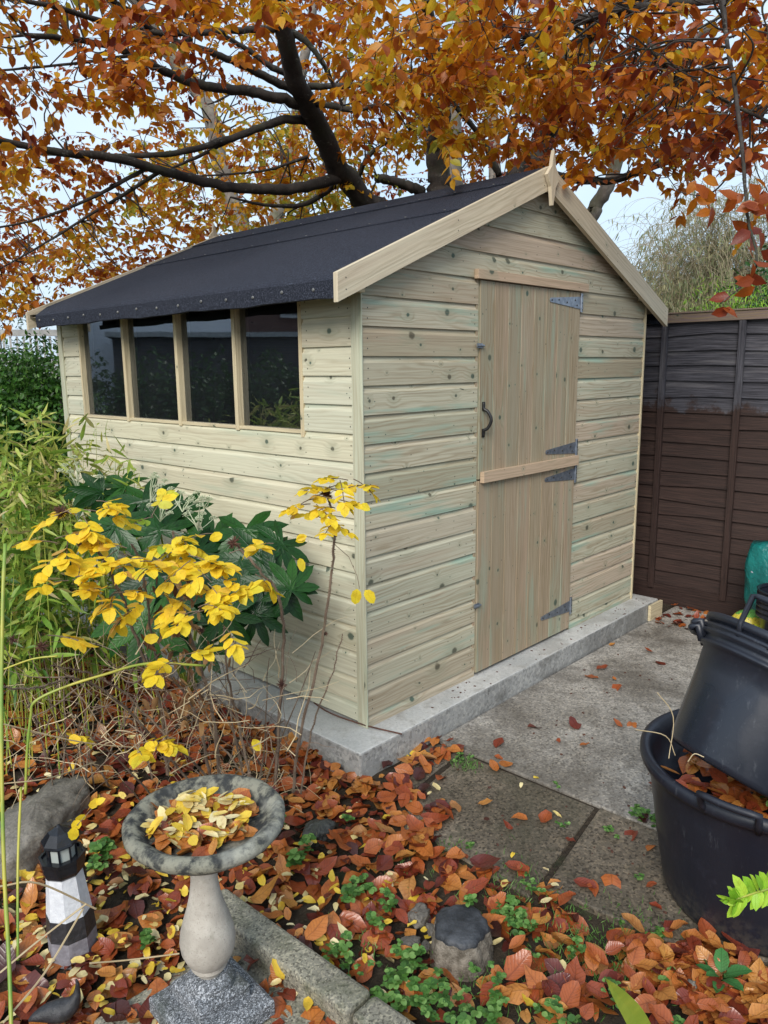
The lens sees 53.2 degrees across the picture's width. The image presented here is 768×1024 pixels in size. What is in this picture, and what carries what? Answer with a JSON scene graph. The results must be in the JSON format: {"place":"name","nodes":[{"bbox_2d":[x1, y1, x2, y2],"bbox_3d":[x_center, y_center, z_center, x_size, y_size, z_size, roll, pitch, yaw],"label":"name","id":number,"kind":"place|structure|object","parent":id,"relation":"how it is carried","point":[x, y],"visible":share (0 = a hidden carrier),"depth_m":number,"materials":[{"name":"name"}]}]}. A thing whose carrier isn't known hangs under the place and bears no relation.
{"place":"outdoors","nodes":[
{"label":"outdoors","id":0,"kind":"place"},
{"bbox_2d":[0,584,757,1023],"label":"ground","id":1,"kind":"structure","parent":0,"point":[300,916],"depth_m":2.36,"materials":[{"name":"soil"}]},
{"bbox_2d":[0,330,60,389],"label":"trellis fence","id":2,"kind":"object","parent":1,"relation":"on","point":[22,332],"visible":0.16,"depth_m":7.47,"materials":[{"name":"white wood"}]},
{"bbox_2d":[0,231,71,357],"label":"dark conifer","id":3,"kind":"object","parent":1,"relation":"on","point":[20,319],"visible":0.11,"depth_m":8.59,"materials":[{"name":"green plant"}]},
{"bbox_2d":[0,330,75,584],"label":"evergreen shrub","id":4,"kind":"object","parent":1,"relation":"on","point":[25,385],"visible":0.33,"depth_m":5.41,"materials":[{"name":"green plant"}]},
{"bbox_2d":[0,774,92,881],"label":"boulder","id":5,"kind":"object","parent":1,"relation":"on","point":[47,807],"visible":0.66,"depth_m":2.60,"materials":[{"name":"grey stone"}]},
{"bbox_2d":[0,403,162,775],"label":"bamboo clump","id":6,"kind":"object","parent":1,"relation":"on","point":[20,613],"visible":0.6,"depth_m":3.29,"materials":[{"name":"green plant"}]},
{"bbox_2d":[0,543,204,1023],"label":"green cane","id":7,"kind":"object","parent":1,"relation":"on","point":[6,910],"visible":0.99,"depth_m":1.69,"materials":[{"name":"green plant"}]},
{"bbox_2d":[3,488,287,839],"bbox_3d":[-0.687,0.504,2.197,0.707,1.068,0.843,3,11,18],"label":"rose bush","id":8,"kind":"object","parent":1,"relation":"on","point":[177,570],"visible":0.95,"depth_m":2.15,"materials":[{"name":"yellow plant"}]},
{"bbox_2d":[3,625,334,804],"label":"dead stems","id":9,"kind":"object","parent":1,"relation":"on","point":[236,742],"visible":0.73,"depth_m":2.63,"materials":[{"name":"brown plant"}]},
{"bbox_2d":[0,604,345,1023],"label":"dry stalks","id":10,"kind":"object","parent":1,"relation":"on","point":[64,893],"visible":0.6,"depth_m":2.42,"materials":[{"name":"plant"}]},
{"bbox_2d":[55,455,319,695],"bbox_3d":[-0.908,0.393,3.174,1.301,1.224,0.762,9,15,42],"label":"fatsia shrub","id":11,"kind":"object","parent":1,"relation":"on","point":[260,612],"visible":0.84,"depth_m":2.99,"materials":[{"name":"green plant"}]},
{"bbox_2d":[0,0,377,329],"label":"autumn tree","id":12,"kind":"object","parent":1,"relation":"on","point":[208,112],"visible":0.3,"depth_m":9.08,"materials":[{"name":"orange plant"}]},
{"bbox_2d":[94,946,325,1023],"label":"paving slab","id":13,"kind":"structure","parent":1,"relation":"on","point":[257,973],"depth_m":1.96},
{"bbox_2d":[122,774,284,1023],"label":"bird bath","id":14,"kind":"object","parent":13,"relation":"on","point":[216,983],"visible":0.85,"depth_m":1.82,"materials":[{"name":"grey stone"}]},
{"bbox_2d":[141,787,258,855],"bbox_3d":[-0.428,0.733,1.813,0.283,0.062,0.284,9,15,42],"label":"bowl leaves","id":15,"kind":"object","parent":14,"relation":"in","point":[200,848],"visible":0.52,"depth_m":1.76,"materials":[{"name":"plant"}]},
{"bbox_2d":[0,671,566,1023],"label":"yellow leaf litter","id":16,"kind":"object","parent":1,"relation":"on","point":[184,890],"visible":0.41,"depth_m":2.24,"materials":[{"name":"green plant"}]},
{"bbox_2d":[221,889,369,1023],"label":"edging stone","id":17,"kind":"object","parent":1,"relation":"on","point":[336,994],"visible":0.48,"depth_m":2.00,"materials":[{"name":"grey stone"}]},
{"bbox_2d":[302,818,335,847],"bbox_3d":[-0.230,1.107,2.639,0.095,0.084,0.129,9,15,42],"label":"stone","id":18,"kind":"object","parent":1,"relation":"on","point":[320,827],"visible":0.8,"depth_m":2.62,"materials":[{"name":"grey stone"}]},
{"bbox_2d":[278,475,380,793],"bbox_3d":[-0.161,0.435,2.405,0.317,1.102,0.223,-1,11,-2],"label":"rose bush","id":19,"kind":"object","parent":1,"relation":"on","point":[331,522],"visible":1,"depth_m":2.34,"materials":[{"name":"yellow plant"}]},
{"bbox_2d":[41,594,657,776],"bbox_3d":[-0.226,0.673,4.911,2.892,0.210,2.692,9,15,42],"label":"concrete base","id":20,"kind":"object","parent":1,"relation":"on","point":[359,750],"visible":0.23,"depth_m":3.48,"materials":[{"name":"grey concrete"}]},
{"bbox_2d":[25,150,667,728],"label":"garden shed","id":21,"kind":"structure","parent":20,"relation":"on","point":[457,374],"depth_m":3.57,"materials":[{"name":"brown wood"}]},
{"bbox_2d":[77,301,305,436],"bbox_3d":[-1.019,-0.733,3.811,1.958,0.613,0.090,9,15,42],"label":"window","id":22,"kind":"structure","parent":21,"relation":"in","point":[239,317],"depth_m":3.77,"materials":[{"name":"brown wood"}]},
{"bbox_2d":[474,465,576,672],"bbox_3d":[0.727,0.253,3.908,0.041,0.930,0.928,9,15,42],"label":"door","id":23,"kind":"structure","parent":21,"relation":"in","point":[523,599],"depth_m":3.87,"materials":[{"name":"brown wood"}]},
{"bbox_2d":[476,280,582,482],"bbox_3d":[0.729,-0.632,3.731,0.071,0.896,0.928,9,15,42],"label":"door","id":24,"kind":"structure","parent":21,"relation":"in","point":[527,345],"depth_m":3.70,"materials":[{"name":"brown wood"}]},
{"bbox_2d":[314,702,401,734],"bbox_3d":[-0.243,0.869,3.408,0.132,0.068,0.877,-9,13,-37],"label":"twig","id":25,"kind":"object","parent":20,"relation":"on","point":[358,722],"visible":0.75,"depth_m":3.19,"materials":[{"name":"brown wood"}]},
{"bbox_2d":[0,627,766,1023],"bbox_3d":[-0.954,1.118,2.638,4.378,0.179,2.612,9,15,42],"label":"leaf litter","id":26,"kind":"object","parent":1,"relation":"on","point":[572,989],"visible":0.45,"depth_m":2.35,"materials":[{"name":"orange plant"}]},
{"bbox_2d":[28,979,80,1023],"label":"bird ornament","id":27,"kind":"object","parent":26,"relation":"on","point":[61,1010],"visible":1,"depth_m":1.88,"materials":[{"name":"grey stone"}]},
{"bbox_2d":[38,824,97,969],"bbox_3d":[-0.872,1.040,2.115,0.123,0.403,0.124,1,11,9],"label":"lighthouse ornament","id":28,"kind":"object","parent":26,"relation":"on","point":[61,858],"visible":0.96,"depth_m":2.08,"materials":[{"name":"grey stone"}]},
{"bbox_2d":[353,996,414,1023],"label":"edging stone","id":29,"kind":"object","parent":1,"relation":"on","point":[374,1010],"visible":1,"depth_m":1.83,"materials":[{"name":"grey stone"}]},
{"bbox_2d":[0,0,767,340],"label":"beech tree","id":30,"kind":"object","parent":1,"relation":"on","point":[458,74],"visible":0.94,"depth_m":3.94,"materials":[{"name":"plant"}]},
{"bbox_2d":[86,752,685,1023],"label":"weeds","id":31,"kind":"object","parent":1,"relation":"on","point":[409,963],"visible":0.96,"depth_m":2.04,"materials":[{"name":"green plant"}]},
{"bbox_2d":[400,935,420,946],"bbox_3d":[0.073,1.198,2.126,0.061,0.029,0.045,1,11,8],"label":"stone","id":32,"kind":"object","parent":1,"relation":"on","point":[410,941],"visible":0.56,"depth_m":2.12,"materials":[{"name":"grey stone"}]},
{"bbox_2d":[407,902,430,929],"bbox_3d":[0.105,1.177,2.235,0.068,0.042,0.085,9,15,42],"label":"stone","id":33,"kind":"object","parent":1,"relation":"on","point":[421,916],"visible":0.95,"depth_m":2.22,"materials":[{"name":"grey stone"}]},
{"bbox_2d":[421,939,430,952],"bbox_3d":[0.116,1.198,2.116,0.028,0.019,0.040,5,12,29],"label":"stone","id":34,"kind":"object","parent":1,"relation":"on","point":[425,943],"visible":0.7,"depth_m":2.11,"materials":[{"name":"grey stone"}]},
{"bbox_2d":[425,923,433,936],"bbox_3d":[0.137,1.187,2.178,0.033,0.023,0.052,-3,11,-15],"label":"stone","id":35,"kind":"object","parent":1,"relation":"on","point":[429,927],"visible":0.57,"depth_m":2.17,"materials":[{"name":"grey stone"}]},
{"bbox_2d":[137,672,767,1023],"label":"leaf drift","id":36,"kind":"object","parent":1,"relation":"on","point":[727,1005],"visible":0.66,"depth_m":2.01,"materials":[{"name":"orange plant"}]},
{"bbox_2d":[686,979,696,988],"bbox_3d":[0.779,1.205,1.948,0.034,0.032,0.034,9,15,42],"label":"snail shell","id":37,"kind":"object","parent":36,"relation":"on","point":[692,982],"visible":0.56,"depth_m":1.94},
{"bbox_2d":[695,947,751,992],"bbox_3d":[0.871,1.180,1.953,0.140,0.057,0.135,9,15,42],"label":"broad leaved plant","id":38,"kind":"object","parent":36,"relation":"on","point":[733,971],"visible":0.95,"depth_m":1.95,"materials":[{"name":"green plant"}]},
{"bbox_2d":[430,904,493,981],"bbox_3d":[0.211,1.177,2.119,0.184,0.106,0.198,9,15,42],"label":"stone","id":39,"kind":"object","parent":1,"relation":"on","point":[461,937],"visible":0.99,"depth_m":2.06,"materials":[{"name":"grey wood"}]},
{"bbox_2d":[318,1,635,197],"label":"autumn tree","id":40,"kind":"object","parent":1,"relation":"on","point":[491,171],"visible":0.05,"depth_m":10.35,"materials":[{"name":"plant"}]},
{"bbox_2d":[329,752,688,1023],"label":"grass","id":41,"kind":"structure","parent":1,"relation":"on","point":[576,933],"depth_m":2.17,"materials":[{"name":"green plant"}]},
{"bbox_2d":[606,979,650,1023],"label":"blade leaf","id":42,"kind":"object","parent":1,"relation":"on","point":[630,1009],"visible":1,"depth_m":1.45,"materials":[{"name":"green plant"}]},
{"bbox_2d":[600,130,767,312],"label":"willow tree","id":43,"kind":"object","parent":1,"relation":"on","point":[668,287],"visible":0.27,"depth_m":13.03,"materials":[{"name":"green plant"}]},
{"bbox_2d":[632,307,767,615],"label":"wooden fence","id":44,"kind":"object","parent":1,"relation":"on","point":[702,514],"visible":0.52,"depth_m":4.86,"materials":[{"name":"brown wood"}]},
{"bbox_2d":[679,274,767,310],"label":"conifer hedge","id":45,"kind":"object","parent":1,"relation":"on","point":[736,299],"visible":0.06,"depth_m":6.48,"materials":[{"name":"green plant"}]},
{"bbox_2d":[715,229,767,308],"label":"evergreen tree","id":46,"kind":"object","parent":1,"relation":"on","point":[760,271],"visible":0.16,"depth_m":11.10,"materials":[{"name":"green plant"}]},
{"bbox_2d":[717,871,767,917],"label":"leafy sprig","id":47,"kind":"object","parent":1,"relation":"on","point":[743,893],"visible":1,"depth_m":1.49,"materials":[{"name":"green plant"}]},
{"bbox_2d":[0,0,767,372],"label":"sky","id":48,"kind":"structure","parent":0,"point":[74,123],"materials":[{"name":"white"}]},
{"bbox_2d":[401,743,458,788],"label":"paving","id":49,"kind":"structure","parent":0,"point":[435,768],"depth_m":3.08,"materials":[{"name":"grey concrete"}]},
{"bbox_2d":[404,755,593,900],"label":"paving","id":50,"kind":"structure","parent":0,"point":[547,842],"depth_m":2.71,"materials":[{"name":"grey concrete"}]},
{"bbox_2d":[413,603,708,937],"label":"patio","id":51,"kind":"structure","parent":0,"point":[613,762],"depth_m":3.42,"materials":[{"name":"grey concrete"}]},
{"bbox_2d":[380,600,678,942],"bbox_3d":[1.359,0.921,3.305,1.870,0.140,3.296,9,15,42],"label":"debris","id":52,"kind":"object","parent":51,"relation":"on","point":[624,787],"visible":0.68,"depth_m":3.04,"materials":[{"name":"brown plant"}]},
{"bbox_2d":[648,600,662,620],"bbox_3d":[1.712,0.621,4.839,0.018,0.098,0.170,9,15,42],"label":"timber offcut","id":53,"kind":"object","parent":51,"relation":"on","point":[654,609],"visible":1,"depth_m":4.82,"materials":[{"name":"brown wood"}]},
{"bbox_2d":[732,609,759,626],"bbox_3d":[2.020,0.658,4.255,0.203,0.235,0.249,9,15,42],"label":"compost bag","id":54,"kind":"object","parent":51,"relation":"on","point":[753,618],"visible":0.11,"depth_m":4.17,"materials":[{"name":"yellow plastic"}]},
{"bbox_2d":[744,540,767,609],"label":"plastic bag","id":55,"kind":"object","parent":51,"relation":"on","point":[756,563],"visible":0.76,"depth_m":4.36,"materials":[{"name":"teal plastic"}]},
{"bbox_2d":[755,583,767,630],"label":"ribbed pot","id":56,"kind":"object","parent":51,"relation":"on","point":[761,611],"visible":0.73,"depth_m":4.01,"materials":[{"name":"black plastic"}]},
{"bbox_2d":[546,808,767,966],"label":"paving","id":57,"kind":"structure","parent":0,"point":[581,859],"depth_m":2.40,"materials":[{"name":"grey concrete"}]},
{"bbox_2d":[640,709,767,957],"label":"plastic tub","id":58,"kind":"object","parent":57,"relation":"on","point":[709,845],"visible":0.69,"depth_m":2.09,"materials":[{"name":"black plastic"}]},
{"bbox_2d":[635,692,703,761],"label":"tub straws","id":59,"kind":"object","parent":58,"relation":"in","point":[672,732],"visible":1,"depth_m":1.97,"materials":[{"name":"beige plant"}]},
{"bbox_2d":[661,749,767,818],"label":"tub leaves","id":60,"kind":"object","parent":58,"relation":"in","point":[723,786],"visible":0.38,"depth_m":2.25,"materials":[{"name":"brown plant"}]},
{"bbox_2d":[671,618,767,797],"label":"tilted tub","id":61,"kind":"object","parent":58,"relation":"in","point":[721,723],"visible":0.99,"depth_m":2.00,"materials":[{"name":"black plastic"}]},
{"bbox_2d":[706,594,767,649],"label":"nested tub","id":62,"kind":"object","parent":61,"relation":"in","point":[740,624],"visible":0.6,"depth_m":2.02,"materials":[{"name":"black plastic"}]}
]}

